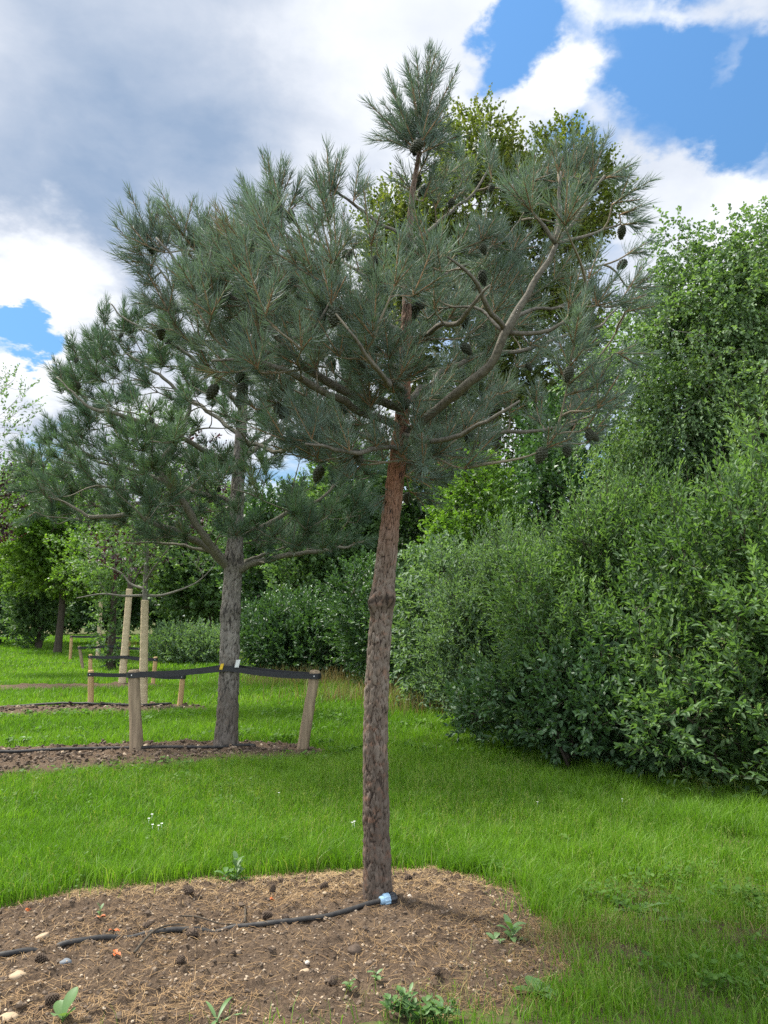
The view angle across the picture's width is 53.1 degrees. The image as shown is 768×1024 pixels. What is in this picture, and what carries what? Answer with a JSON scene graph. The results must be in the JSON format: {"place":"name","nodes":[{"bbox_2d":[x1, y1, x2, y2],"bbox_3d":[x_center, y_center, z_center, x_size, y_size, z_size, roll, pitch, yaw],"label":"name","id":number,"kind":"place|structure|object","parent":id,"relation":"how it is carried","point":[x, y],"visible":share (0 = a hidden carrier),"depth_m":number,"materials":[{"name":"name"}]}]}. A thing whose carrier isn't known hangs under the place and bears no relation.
{"place":"outdoors","nodes":[
{"label":"outdoors","id":0,"kind":"place"},
{"bbox_2d":[105,641,452,716],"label":"dry meadow grass","id":1,"kind":"structure","parent":0,"point":[337,692],"depth_m":14.79,"materials":[{"name":"plant"}]},
{"bbox_2d":[0,618,767,1023],"bbox_3d":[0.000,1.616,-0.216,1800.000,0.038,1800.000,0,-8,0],"label":"lawn","id":2,"kind":"structure","parent":0,"point":[526,1012],"depth_m":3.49,"materials":[{"name":"green plant"}]},
{"bbox_2d":[0,450,32,542],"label":"copper tree","id":3,"kind":"object","parent":2,"relation":"on","point":[5,533],"visible":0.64,"depth_m":21.86,"materials":[{"name":"plant"}]},
{"bbox_2d":[14,736,31,744],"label":"weed","id":4,"kind":"object","parent":2,"relation":"on","point":[23,738],"visible":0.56,"depth_m":9.63,"materials":[{"name":"green plant"}]},
{"bbox_2d":[0,363,50,547],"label":"slender tree","id":5,"kind":"object","parent":2,"relation":"on","point":[11,440],"visible":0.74,"depth_m":19.05,"materials":[{"name":"green plant"}]},
{"bbox_2d":[0,448,56,643],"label":"broadleaf tree","id":6,"kind":"object","parent":2,"relation":"on","point":[4,630],"visible":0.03,"depth_m":41.13,"materials":[{"name":"green plant"}]},
{"bbox_2d":[0,552,75,648],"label":"yew tree","id":7,"kind":"object","parent":2,"relation":"on","point":[20,607],"visible":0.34,"depth_m":35.69,"materials":[{"name":"green plant"}]},
{"bbox_2d":[69,637,72,659],"bbox_3d":[-11.034,4.855,27.096,0.109,1.016,0.104,0,-8,0],"label":"timber stake","id":8,"kind":"object","parent":2,"relation":"on","point":[70,648],"visible":0.84,"depth_m":27.06,"materials":[{"name":"brown wood"}]},
{"bbox_2d":[0,681,158,690],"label":"soil bed","id":9,"kind":"object","parent":2,"relation":"on","point":[40,685],"visible":0.48,"depth_m":17.02,"materials":[{"name":"brown soil"}]},
{"bbox_2d":[88,654,92,669],"bbox_3d":[-6.790,3.705,17.789,0.114,0.827,0.093,0,-8,0],"label":"timber stake","id":10,"kind":"object","parent":9,"relation":"on","point":[90,664],"visible":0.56,"depth_m":17.78,"materials":[{"name":"brown wood"}]},
{"bbox_2d":[151,657,157,683],"bbox_3d":[-5.318,3.740,17.783,0.131,0.780,0.096,0,-8,0],"label":"timber stake","id":11,"kind":"object","parent":9,"relation":"on","point":[154,669],"visible":0.62,"depth_m":17.77,"materials":[{"name":"brown wood"}]},
{"bbox_2d":[0,459,161,652],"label":"lime tree","id":12,"kind":"object","parent":2,"relation":"on","point":[31,553],"visible":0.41,"depth_m":31.29,"materials":[{"name":"green plant"}]},
{"bbox_2d":[78,646,84,668],"bbox_3d":[-8.898,4.344,22.625,0.248,0.805,0.096,0,-8,0],"label":"timber stake","id":13,"kind":"object","parent":2,"relation":"on","point":[81,657],"visible":0.82,"depth_m":22.60,"materials":[{"name":"brown wood"}]},
{"bbox_2d":[0,702,198,716],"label":"soil bed","id":14,"kind":"object","parent":2,"relation":"on","point":[186,705],"visible":0.24,"depth_m":12.84,"materials":[{"name":"brown soil"}]},
{"bbox_2d":[3,702,171,706],"bbox_3d":[-5.359,3.310,13.148,3.376,0.113,0.212,1,-8,-4],"label":"irrigation hose","id":15,"kind":"object","parent":14,"relation":"on","point":[92,703],"visible":0.77,"depth_m":13.19,"materials":[{"name":"black plastic"}]},
{"bbox_2d":[88,670,93,705],"bbox_3d":[-5.070,3.135,13.303,0.129,0.797,0.108,0,-8,0],"label":"timber stake","id":16,"kind":"object","parent":14,"relation":"on","point":[90,688],"visible":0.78,"depth_m":13.28,"materials":[{"name":"brown wood"}]},
{"bbox_2d":[0,701,204,713],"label":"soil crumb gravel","id":17,"kind":"structure","parent":14,"relation":"on","point":[69,702],"depth_m":12.89,"materials":[{"name":"brown soil"}]},
{"bbox_2d":[50,403,250,706],"bbox_3d":[-4.050,0.653,13.528,3.347,5.588,2.549,-4,-8,26],"label":"young tree","id":18,"kind":"object","parent":14,"relation":"on","point":[143,659],"visible":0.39,"depth_m":13.41,"materials":[{"name":"green plant"}]},
{"bbox_2d":[87,672,185,678],"bbox_3d":[-4.299,2.844,13.347,1.685,0.116,0.208,0,-8,-4],"label":"tree strap","id":19,"kind":"object","parent":18,"relation":"attached to","point":[95,674],"visible":0.53,"depth_m":13.28,"materials":[{"name":"black rubber"}]},
{"bbox_2d":[177,679,184,705],"bbox_3d":[-3.540,3.189,13.397,0.136,0.688,0.095,0,-8,0],"label":"timber stake","id":20,"kind":"object","parent":14,"relation":"on","point":[181,691],"visible":0.64,"depth_m":13.37,"materials":[{"name":"brown wood"}]},
{"bbox_2d":[43,509,158,655],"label":"young tree","id":21,"kind":"object","parent":2,"relation":"on","point":[71,586],"visible":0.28,"depth_m":27.20,"materials":[{"name":"green plant"}]},
{"bbox_2d":[70,635,131,638],"bbox_3d":[-10.004,4.421,27.154,2.172,0.125,0.192,0,-8,0],"label":"tree strap","id":22,"kind":"object","parent":21,"relation":"attached to","point":[91,636],"visible":0.57,"depth_m":27.08,"materials":[{"name":"black rubber"}]},
{"bbox_2d":[69,531,141,669],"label":"columnar tree","id":23,"kind":"object","parent":2,"relation":"on","point":[114,613],"visible":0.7,"depth_m":22.65,"materials":[{"name":"green plant"}]},
{"bbox_2d":[77,645,139,649],"bbox_3d":[-8.097,3.992,22.671,1.880,0.136,0.322,0,-8,0],"label":"tree strap","id":24,"kind":"object","parent":23,"relation":"attached to","point":[117,647],"visible":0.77,"depth_m":22.57,"materials":[{"name":"black rubber"}]},
{"bbox_2d":[68,581,155,643],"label":"yew tree","id":25,"kind":"object","parent":2,"relation":"on","point":[136,608],"visible":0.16,"depth_m":41.70,"materials":[{"name":"plant"}]},
{"bbox_2d":[87,425,230,682],"bbox_3d":[-5.429,0.805,18.753,3.713,6.640,3.164,4,-9,-28],"label":"young tree","id":26,"kind":"object","parent":2,"relation":"on","point":[125,633],"visible":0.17,"depth_m":18.00,"materials":[{"name":"green plant"}]},
{"bbox_2d":[88,656,157,660],"bbox_3d":[-6.048,3.389,17.829,1.621,0.121,0.198,0,-8,0],"label":"tree strap","id":27,"kind":"object","parent":26,"relation":"attached to","point":[123,657],"visible":0.97,"depth_m":17.75,"materials":[{"name":"black rubber"}]},
{"bbox_2d":[0,738,324,776],"bbox_3d":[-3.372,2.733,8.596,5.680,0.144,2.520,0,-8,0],"label":"soil bed","id":28,"kind":"object","parent":2,"relation":"on","point":[58,762],"visible":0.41,"depth_m":8.61,"materials":[{"name":"brown soil"}]},
{"bbox_2d":[0,743,255,752],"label":"irrigation hose","id":29,"kind":"object","parent":28,"relation":"on","point":[126,747],"visible":0.98,"depth_m":8.85,"materials":[{"name":"black plastic"}]},
{"bbox_2d":[128,669,142,751],"bbox_3d":[-2.888,2.382,8.934,0.246,1.095,0.155,-3,-8,21],"label":"timber stake","id":30,"kind":"object","parent":28,"relation":"on","point":[135,727],"visible":0.84,"depth_m":8.89,"materials":[{"name":"brown wood"}]},
{"bbox_2d":[1,211,388,749],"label":"pine tree","id":31,"kind":"object","parent":28,"relation":"on","point":[170,438],"visible":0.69,"depth_m":9.06,"materials":[{"name":"green plant"}]},
{"bbox_2d":[297,670,319,748],"bbox_3d":[-0.906,2.413,9.093,0.306,1.080,0.137,-3,-8,20],"label":"timber stake","id":32,"kind":"object","parent":28,"relation":"on","point":[306,721],"visible":0.87,"depth_m":9.04,"materials":[{"name":"brown wood"}]},
{"bbox_2d":[127,660,320,678],"bbox_3d":[-1.886,1.871,9.184,2.273,0.222,0.374,0,-8,-3],"label":"tree strap","id":33,"kind":"object","parent":32,"relation":"attached to","point":[237,668],"visible":0.96,"depth_m":9.06,"materials":[{"name":"black rubber"}]},
{"bbox_2d":[131,614,241,664],"bbox_3d":[-6.442,4.384,25.640,3.813,2.000,3.022,0,-8,0],"label":"shrub","id":34,"kind":"object","parent":2,"relation":"on","point":[201,641],"visible":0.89,"depth_m":25.14,"materials":[{"name":"green plant"}]},
{"bbox_2d":[138,467,269,629],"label":"broadleaf tree","id":35,"kind":"object","parent":2,"relation":"on","point":[204,593],"visible":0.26,"depth_m":38.36,"materials":[{"name":"green plant"}]},
{"bbox_2d":[208,466,342,645],"bbox_3d":[-4.064,2.022,30.052,5.724,7.563,5.396,0,-8,0],"label":"broadleaf tree","id":36,"kind":"object","parent":2,"relation":"on","point":[254,576],"visible":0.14,"depth_m":29.08,"materials":[{"name":"green plant"}]},
{"bbox_2d":[0,868,576,1023],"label":"soil bed","id":37,"kind":"object","parent":2,"relation":"on","point":[309,990],"visible":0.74,"depth_m":3.66,"materials":[{"name":"brown soil"}]},
{"bbox_2d":[0,1012,18,1020],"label":"stone","id":38,"kind":"object","parent":37,"relation":"on","point":[7,1015],"visible":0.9,"depth_m":3.08,"materials":[{"name":"beige stone"}]},
{"bbox_2d":[9,970,26,980],"bbox_3d":[-1.625,2.059,3.407,0.072,0.041,0.053,0,-8,0],"label":"stone","id":39,"kind":"object","parent":37,"relation":"on","point":[17,974],"visible":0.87,"depth_m":3.39,"materials":[{"name":"beige stone"}]},
{"bbox_2d":[34,952,48,962],"bbox_3d":[-1.590,2.074,3.574,0.059,0.046,0.046,19,14,-6],"label":"pine cone","id":40,"kind":"object","parent":37,"relation":"on","point":[40,957],"visible":1,"depth_m":3.56,"materials":[{"name":"brown plant"}]},
{"bbox_2d":[35,932,49,938],"bbox_3d":[-1.701,2.115,3.834,0.073,0.027,0.048,7,-10,-43],"label":"stone","id":41,"kind":"object","parent":37,"relation":"on","point":[45,935],"visible":0.78,"depth_m":3.82,"materials":[{"name":"beige stone"}]},
{"bbox_2d":[45,993,59,1005],"bbox_3d":[-1.368,2.005,3.170,0.059,0.046,0.046,-13,21,-18],"label":"pine cone","id":42,"kind":"object","parent":37,"relation":"on","point":[51,998],"visible":1,"depth_m":3.16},
{"bbox_2d":[51,987,77,1021],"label":"weed","id":43,"kind":"object","parent":37,"relation":"on","point":[60,1007],"visible":1,"depth_m":3.07,"materials":[{"name":"green plant"}]},
{"bbox_2d":[59,958,71,965],"bbox_3d":[-1.470,2.077,3.548,0.056,0.031,0.037,0,-8,0],"label":"stone","id":44,"kind":"object","parent":37,"relation":"on","point":[63,962],"visible":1,"depth_m":3.54,"materials":[{"name":"grey stone"}]},
{"bbox_2d":[97,903,103,915],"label":"weed","id":45,"kind":"object","parent":37,"relation":"on","point":[101,906],"visible":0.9,"depth_m":4.12,"materials":[{"name":"green plant"}]},
{"bbox_2d":[142,921,151,929],"bbox_3d":[-1.214,2.123,3.950,0.042,0.041,0.053,17,0,23],"label":"pine cone","id":46,"kind":"object","parent":37,"relation":"on","point":[146,925],"visible":1,"depth_m":3.93,"materials":[{"name":"brown plant"}]},
{"bbox_2d":[133,924,184,953],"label":"twig","id":47,"kind":"object","parent":37,"relation":"on","point":[144,940],"visible":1,"depth_m":3.78,"materials":[{"name":"wood"}]},
{"bbox_2d":[176,954,184,964],"bbox_3d":[-0.938,2.062,3.538,0.039,0.039,0.050,8,-2,6],"label":"pine cone","id":48,"kind":"object","parent":37,"relation":"on","point":[180,959],"visible":1,"depth_m":3.53,"materials":[{"name":"brown plant"}]},
{"bbox_2d":[183,885,193,894],"bbox_3d":[-1.117,2.152,4.382,0.053,0.053,0.068,-21,21,-41],"label":"pine cone","id":49,"kind":"object","parent":37,"relation":"on","point":[188,889],"visible":1,"depth_m":4.37,"materials":[{"name":"brown plant"}]},
{"bbox_2d":[186,927,197,938],"bbox_3d":[-0.969,2.119,3.866,0.058,0.057,0.074,34,-34,-22],"label":"pine cone","id":50,"kind":"object","parent":37,"relation":"on","point":[192,932],"visible":0.92,"depth_m":3.85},
{"bbox_2d":[0,891,397,957],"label":"irrigation hose","id":51,"kind":"object","parent":37,"relation":"on","point":[385,899],"visible":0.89,"depth_m":3.96,"materials":[{"name":"black plastic"}]},
{"bbox_2d":[182,915,237,924],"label":"twig","id":52,"kind":"object","parent":37,"relation":"on","point":[206,919],"visible":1,"depth_m":4.03,"materials":[{"name":"wood"}]},
{"bbox_2d":[206,997,241,1023],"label":"weed","id":53,"kind":"object","parent":37,"relation":"on","point":[211,1008],"visible":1,"depth_m":3.09,"materials":[{"name":"green plant"}]},
{"bbox_2d":[214,867,233,880],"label":"weed","id":54,"kind":"object","parent":37,"relation":"on","point":[226,870],"visible":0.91,"depth_m":4.73,"materials":[{"name":"green plant"}]},
{"bbox_2d":[229,950,236,956],"bbox_3d":[-0.714,2.080,3.612,0.037,0.037,0.047,-19,1,34],"label":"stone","id":55,"kind":"object","parent":37,"relation":"on","point":[233,952],"visible":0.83,"depth_m":3.61,"materials":[{"name":"beige stone"}]},
{"bbox_2d":[229,851,249,880],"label":"weed","id":56,"kind":"object","parent":37,"relation":"on","point":[236,860],"visible":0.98,"depth_m":4.75,"materials":[{"name":"green plant"}]},
{"bbox_2d":[244,907,245,922],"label":"twig","id":57,"kind":"object","parent":37,"relation":"on","point":[245,914],"visible":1,"depth_m":4.07,"materials":[{"name":"wood"}]},
{"bbox_2d":[262,911,272,919],"bbox_3d":[-0.617,2.133,4.072,0.056,0.044,0.044,1,-7,-13],"label":"pine cone","id":58,"kind":"object","parent":37,"relation":"on","point":[266,914],"visible":1,"depth_m":4.06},
{"bbox_2d":[269,884,275,893],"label":"pine cone","id":59,"kind":"object","parent":37,"relation":"on","point":[272,887],"visible":1,"depth_m":4.41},
{"bbox_2d":[281,913,288,918],"bbox_3d":[-0.517,2.113,4.012,0.037,0.037,0.047,-21,6,-37],"label":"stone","id":60,"kind":"object","parent":37,"relation":"on","point":[285,915],"visible":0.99,"depth_m":4.00,"materials":[{"name":"beige stone"}]},
{"bbox_2d":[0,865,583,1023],"bbox_3d":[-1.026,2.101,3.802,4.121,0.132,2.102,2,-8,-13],"label":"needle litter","id":61,"kind":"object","parent":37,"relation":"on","point":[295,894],"visible":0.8,"depth_m":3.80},
{"bbox_2d":[319,881,328,888],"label":"pine cone","id":62,"kind":"object","parent":37,"relation":"on","point":[323,885],"visible":1,"depth_m":4.43,"materials":[{"name":"brown plant"}]},
{"bbox_2d":[327,975,337,985],"bbox_3d":[-0.221,2.036,3.346,0.042,0.041,0.053,25,16,25],"label":"pine cone","id":63,"kind":"object","parent":37,"relation":"on","point":[332,980],"visible":1,"depth_m":3.33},
{"bbox_2d":[342,978,356,990],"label":"weed","id":64,"kind":"object","parent":37,"relation":"on","point":[349,985],"visible":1,"depth_m":3.31,"materials":[{"name":"green plant"}]},
{"bbox_2d":[347,943,361,955],"bbox_3d":[-0.139,2.081,3.656,0.069,0.043,0.089,0,-8,0],"label":"stone","id":65,"kind":"object","parent":37,"relation":"on","point":[354,949],"visible":0.95,"depth_m":3.63,"materials":[{"name":"beige stone"}]},
{"bbox_2d":[367,969,383,979],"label":"weed","id":66,"kind":"object","parent":37,"relation":"on","point":[378,977],"visible":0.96,"depth_m":3.38,"materials":[{"name":"green plant"}]},
{"bbox_2d":[103,36,670,900],"bbox_3d":[0.044,-0.390,4.611,3.714,5.358,2.714,0,-8,0],"label":"pine tree","id":67,"kind":"object","parent":37,"relation":"on","point":[359,322],"visible":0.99,"depth_m":4.34,"materials":[{"name":"green plant"}]},
{"bbox_2d":[379,982,421,1021],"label":"weed plant","id":68,"kind":"object","parent":37,"relation":"on","point":[407,1005],"visible":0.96,"depth_m":3.13,"materials":[{"name":"green plant"}]},
{"bbox_2d":[403,874,412,881],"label":"pine cone","id":69,"kind":"object","parent":37,"relation":"on","point":[408,877],"visible":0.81,"depth_m":4.60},
{"bbox_2d":[409,995,460,1022],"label":"weed plant","id":70,"kind":"object","parent":37,"relation":"on","point":[438,1008],"visible":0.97,"depth_m":3.09,"materials":[{"name":"green plant"}]},
{"bbox_2d":[434,967,440,975],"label":"pine cone","id":71,"kind":"object","parent":37,"relation":"on","point":[437,970],"visible":0.98,"depth_m":3.42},
{"bbox_2d":[418,838,503,876],"bbox_3d":[0.502,2.209,4.933,0.635,0.165,0.523,0,-8,0],"label":"grass tuft","id":72,"kind":"object","parent":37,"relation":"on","point":[457,863],"visible":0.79,"depth_m":4.89,"materials":[{"name":"green plant"}]},
{"bbox_2d":[486,932,505,943],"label":"weed","id":73,"kind":"object","parent":37,"relation":"on","point":[495,935],"visible":0.78,"depth_m":3.81,"materials":[{"name":"green plant"}]},
{"bbox_2d":[497,914,526,942],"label":"weed","id":74,"kind":"object","parent":37,"relation":"on","point":[514,928],"visible":0.98,"depth_m":3.83,"materials":[{"name":"green plant"}]},
{"bbox_2d":[239,579,365,679],"bbox_3d":[-2.307,3.258,20.398,4.179,3.005,3.772,0,-8,0],"label":"leafy bush","id":75,"kind":"object","parent":2,"relation":"on","point":[279,634],"visible":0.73,"depth_m":19.68,"materials":[{"name":"green plant"}]},
{"bbox_2d":[255,427,409,612],"bbox_3d":[-1.616,1.012,25.767,5.078,8.228,4.370,0,-8,0],"label":"broadleaf tree","id":76,"kind":"object","parent":2,"relation":"on","point":[307,572],"visible":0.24,"depth_m":24.98,"materials":[{"name":"green plant"}]},
{"bbox_2d":[0,507,743,635],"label":"distant woodland","id":77,"kind":"object","parent":2,"relation":"on","point":[75,626],"visible":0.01,"depth_m":60.52,"materials":[{"name":"green plant"}]},
{"bbox_2d":[310,545,437,687],"bbox_3d":[0.116,2.509,17.676,3.606,3.536,3.697,0,-8,0],"label":"leafy bush","id":78,"kind":"object","parent":2,"relation":"on","point":[352,634],"visible":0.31,"depth_m":17.25,"materials":[{"name":"green plant"}]},
{"bbox_2d":[0,706,767,1000],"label":"clover ground cover","id":79,"kind":"object","parent":2,"relation":"on","point":[712,977],"visible":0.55,"depth_m":4.71,"materials":[{"name":"green plant"}]},
{"bbox_2d":[361,528,495,709],"bbox_3d":[1.018,2.209,13.963,2.875,3.697,3.112,0,-8,0],"label":"spray shrub","id":80,"kind":"object","parent":2,"relation":"on","point":[410,590],"visible":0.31,"depth_m":13.46,"materials":[{"name":"green plant"}]},
{"bbox_2d":[382,403,483,572],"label":"broadleaf tree","id":81,"kind":"object","parent":2,"relation":"on","point":[412,514],"visible":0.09,"depth_m":26.98,"materials":[{"name":"green plant"}]},
{"bbox_2d":[412,440,544,628],"bbox_3d":[1.894,1.083,16.163,2.805,5.529,2.640,4,-9,-27],"label":"birch sapling","id":82,"kind":"object","parent":2,"relation":"on","point":[496,478],"visible":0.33,"depth_m":15.97,"materials":[{"name":"green plant"}]},
{"bbox_2d":[342,82,638,642],"bbox_3d":[3.325,-4.408,24.249,10.015,18.574,5.922,0,-8,0],"label":"oak tree","id":83,"kind":"object","parent":2,"relation":"on","point":[592,221],"visible":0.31,"depth_m":23.91,"materials":[{"name":"green plant"}]},
{"bbox_2d":[399,483,583,734],"bbox_3d":[1.716,1.407,11.295,3.021,3.830,3.025,0,-8,0],"label":"willow bush","id":84,"kind":"object","parent":2,"relation":"on","point":[456,608],"visible":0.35,"depth_m":10.99,"materials":[{"name":"green plant"}]},
{"bbox_2d":[253,875,767,1023],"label":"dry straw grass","id":85,"kind":"structure","parent":2,"relation":"on","point":[564,936],"depth_m":3.78,"materials":[{"name":"green plant"}]},
{"bbox_2d":[512,975,557,998],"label":"weed","id":86,"kind":"object","parent":2,"relation":"on","point":[527,977],"visible":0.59,"depth_m":3.34,"materials":[{"name":"green plant"}]},
{"bbox_2d":[458,360,649,616],"bbox_3d":[4.508,0.174,18.418,5.448,7.950,4.064,0,-8,0],"label":"broadleaf tree","id":87,"kind":"object","parent":2,"relation":"on","point":[532,477],"visible":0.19,"depth_m":17.97,"materials":[{"name":"green plant"}]},
{"bbox_2d":[433,590,739,785],"bbox_3d":[1.958,1.935,8.675,1.828,2.110,3.795,5,-9,-34],"label":"broad bush","id":88,"kind":"object","parent":2,"relation":"on","point":[568,697],"visible":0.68,"depth_m":8.10,"materials":[{"name":"green plant"}]},
{"bbox_2d":[463,428,724,748],"bbox_3d":[2.736,0.911,9.586,3.558,4.129,3.088,0,-8,0],"label":"leafy bush","id":89,"kind":"object","parent":2,"relation":"on","point":[573,574],"visible":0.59,"depth_m":9.16,"materials":[{"name":"green plant"}]},
{"bbox_2d":[610,894,664,918],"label":"weed","id":90,"kind":"object","parent":2,"relation":"on","point":[634,908],"visible":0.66,"depth_m":4.24,"materials":[{"name":"green plant"}]},
{"bbox_2d":[543,389,767,800],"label":"leafy bush","id":91,"kind":"object","parent":2,"relation":"on","point":[727,587],"visible":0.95,"depth_m":7.34,"materials":[{"name":"green plant"}]},
{"bbox_2d":[544,195,767,725],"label":"birch tree","id":92,"kind":"object","parent":2,"relation":"on","point":[737,307],"visible":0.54,"depth_m":10.57,"materials":[{"name":"green plant"}]},
{"bbox_2d":[656,911,710,922],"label":"weed","id":93,"kind":"object","parent":2,"relation":"on","point":[682,915],"visible":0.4,"depth_m":4.10,"materials":[{"name":"green plant"}]},
{"bbox_2d":[655,340,767,631],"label":"broadleaf tree","id":94,"kind":"object","parent":2,"relation":"on","point":[684,398],"visible":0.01,"depth_m":17.51,"materials":[{"name":"green plant"}]},
{"bbox_2d":[687,335,767,652],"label":"tall shrub","id":95,"kind":"object","parent":2,"relation":"on","point":[746,419],"visible":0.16,"depth_m":9.43,"materials":[{"name":"green plant"}]},
{"bbox_2d":[0,0,767,615],"label":"sky","id":96,"kind":"structure","parent":0,"point":[96,95],"materials":[{"name":"white"}]},
{"bbox_2d":[557,940,664,974],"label":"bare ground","id":97,"kind":"structure","parent":0,"point":[609,951],"depth_m":3.72,"materials":[{"name":"brown soil"}]},
{"bbox_2d":[595,886,687,907],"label":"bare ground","id":98,"kind":"structure","parent":0,"point":[620,905],"depth_m":4.46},
{"bbox_2d":[682,922,767,951],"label":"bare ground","id":99,"kind":"structure","parent":0,"point":[739,934],"depth_m":3.92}
]}

